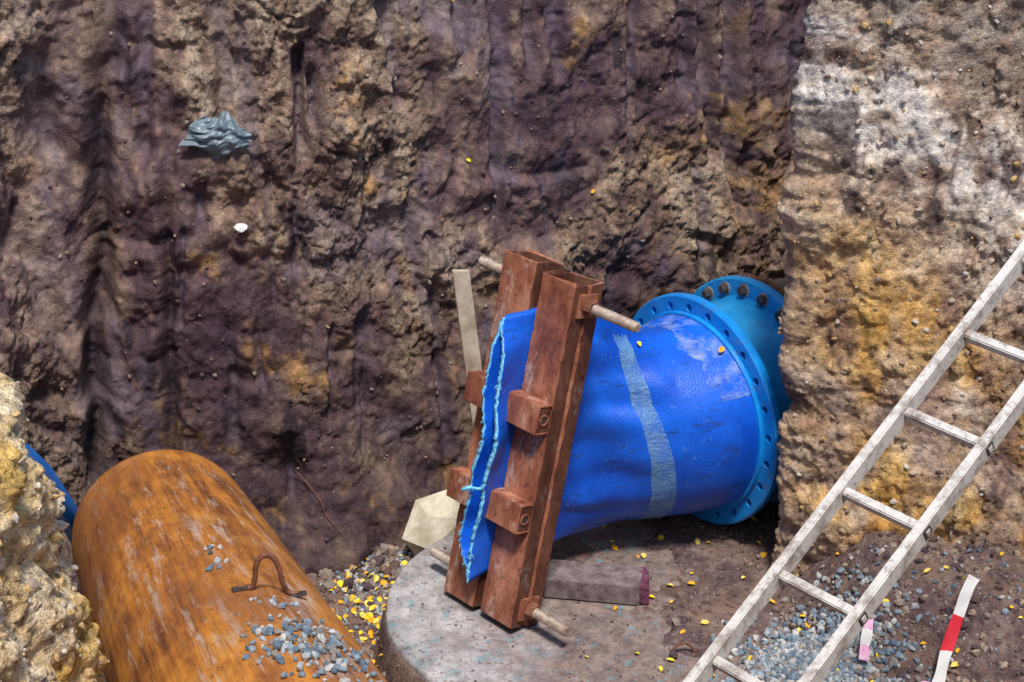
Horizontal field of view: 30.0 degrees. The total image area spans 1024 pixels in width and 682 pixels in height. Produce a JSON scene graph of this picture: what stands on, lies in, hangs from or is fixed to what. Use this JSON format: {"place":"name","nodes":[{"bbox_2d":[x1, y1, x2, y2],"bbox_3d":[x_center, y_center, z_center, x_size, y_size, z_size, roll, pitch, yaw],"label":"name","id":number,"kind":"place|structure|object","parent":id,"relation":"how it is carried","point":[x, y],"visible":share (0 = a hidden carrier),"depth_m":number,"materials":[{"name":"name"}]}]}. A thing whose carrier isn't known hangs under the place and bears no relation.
{"place":"outdoors","nodes":[
{"label":"outdoors","id":0,"kind":"place"},
{"bbox_2d":[25,443,77,542],"bbox_3d":[-1.979,0.506,7.460,0.156,1.638,1.419,6,26,13],"label":"blue plastic pipe","id":1,"kind":"object","parent":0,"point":[68,514],"visible":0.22,"depth_m":7.85,"materials":[{"name":"blue plastic"}]},
{"bbox_2d":[0,372,107,681],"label":"earth bank","id":2,"kind":"structure","parent":0,"point":[27,543],"depth_m":4.80,"materials":[{"name":"beige soil"}]},
{"bbox_2d":[0,381,108,681],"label":"bank stones","id":3,"kind":"object","parent":2,"relation":"on","point":[31,585],"visible":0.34,"depth_m":4.89,"materials":[{"name":"beige stone"}]},
{"bbox_2d":[101,502,1023,681],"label":"pit floor","id":4,"kind":"structure","parent":0,"point":[695,634],"depth_m":7.93,"materials":[{"name":"brown soil"}]},
{"bbox_2d":[71,449,387,681],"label":"rusty steel pipe","id":5,"kind":"object","parent":4,"relation":"on","point":[189,567],"visible":0.99,"depth_m":6.03,"materials":[{"name":"metal"}]},
{"bbox_2d":[0,0,810,594],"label":"excavation wall","id":6,"kind":"structure","parent":4,"relation":"on","point":[314,218],"depth_m":8.55,"materials":[{"name":"brown soil"}]},
{"bbox_2d":[178,111,252,158],"bbox_3d":[-1.250,-0.857,8.050,0.321,0.212,0.074,-3,25,-6],"label":"plastic bag","id":7,"kind":"object","parent":6,"relation":"on","point":[223,134],"visible":1,"depth_m":8.04,"materials":[{"name":"grey plastic"}]},
{"bbox_2d":[234,223,247,232],"bbox_3d":[-1.166,-0.485,8.211,0.061,0.040,0.031,-4,25,-8],"label":"white stone","id":8,"kind":"object","parent":6,"relation":"on","point":[240,227],"visible":1,"depth_m":8.20,"materials":[{"name":"stone"}]},
{"bbox_2d":[295,470,341,530],"bbox_3d":[-0.888,0.729,8.759,0.241,0.262,0.013,13,28,26],"label":"dry root","id":9,"kind":"object","parent":6,"relation":"attached to","point":[319,499],"visible":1,"depth_m":8.76,"materials":[{"name":"brown wood"}]},
{"bbox_2d":[0,0,805,547],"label":"embedded stones","id":10,"kind":"object","parent":6,"relation":"attached to","point":[66,252],"visible":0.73,"depth_m":8.50,"materials":[{"name":"brown stone"}]},
{"bbox_2d":[452,269,481,426],"bbox_3d":[-0.155,0.196,8.168,0.192,1.080,0.049,4,25,9],"label":"wooden plank","id":11,"kind":"object","parent":6,"relation":"on","point":[466,318],"visible":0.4,"depth_m":8.04,"materials":[{"name":"brown wood"}]},
{"bbox_2d":[402,490,459,554],"bbox_3d":[-0.363,0.855,8.820,0.284,0.392,0.272,0,25,0],"label":"pale stone block","id":12,"kind":"object","parent":4,"relation":"on","point":[432,519],"depth_m":8.73,"materials":[{"name":"beige stone"}]},
{"bbox_2d":[385,520,736,681],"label":"concrete slab","id":13,"kind":"structure","parent":4,"relation":"on","point":[418,630],"depth_m":7.96,"materials":[{"name":"grey concrete"}]},
{"bbox_2d":[430,249,640,635],"bbox_3d":[0.066,0.421,7.888,0.512,1.516,0.920,-21,32,-37],"label":"pipe squeeze clamp","id":14,"kind":"object","parent":13,"relation":"on","point":[522,513],"visible":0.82,"depth_m":7.78,"materials":[{"name":"reddish-brown stained wood"},{"name":"iron"},{"name":"steel"}]},
{"bbox_2d":[544,559,648,604],"bbox_3d":[0.373,1.039,8.226,0.451,0.098,0.171,4,25,8],"label":"timber block","id":15,"kind":"object","parent":13,"relation":"on","point":[596,582],"depth_m":8.17,"materials":[{"name":"grey wood"}]},
{"bbox_2d":[672,642,694,652],"bbox_3d":[0.700,1.256,7.813,0.102,0.061,0.012,0,25,0],"label":"rebar loop","id":16,"kind":"object","parent":13,"relation":"on","point":[684,643],"visible":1,"depth_m":7.80,"materials":[{"name":"brown metal"}]},
{"bbox_2d":[457,274,790,583],"bbox_3d":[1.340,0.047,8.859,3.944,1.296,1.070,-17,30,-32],"label":"flanged blue pipe","id":17,"kind":"object","parent":4,"relation":"on","point":[679,413],"visible":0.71,"depth_m":8.14,"materials":[{"name":"blue plastic"},{"name":"blue painted metal"}]},
{"bbox_2d":[315,502,1023,681],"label":"rubble","id":18,"kind":"object","parent":4,"relation":"on","point":[393,569],"visible":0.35,"depth_m":7.84,"materials":[{"name":"grey gravel"}]},
{"bbox_2d":[330,0,1022,681],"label":"fallen leaves","id":19,"kind":"object","parent":4,"relation":"on","point":[370,618],"visible":0.41,"depth_m":8.48,"materials":[{"name":"yellow plant"}]},
{"bbox_2d":[682,240,1023,681],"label":"ladder","id":20,"kind":"object","parent":4,"relation":"on","point":[777,575],"visible":1,"depth_m":5.89,"materials":[{"name":"metal"}]},
{"bbox_2d":[859,574,978,681],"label":"barrier tape","id":21,"kind":"object","parent":4,"relation":"on","point":[955,624],"visible":0.96,"depth_m":7.32,"materials":[{"name":"red plastic"}]},
{"bbox_2d":[319,536,1023,681],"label":"gravel","id":22,"kind":"structure","parent":0,"point":[791,658],"depth_m":7.63,"materials":[{"name":"grey gravel"}]},
{"bbox_2d":[769,0,1023,584],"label":"clay bank","id":23,"kind":"structure","parent":0,"point":[860,348],"depth_m":7.50,"materials":[{"name":"beige soil"}]},
{"bbox_2d":[777,0,1023,566],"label":"clay clods","id":24,"kind":"object","parent":23,"relation":"on","point":[855,91],"visible":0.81,"depth_m":7.44,"materials":[{"name":"brown soil"}]}
]}

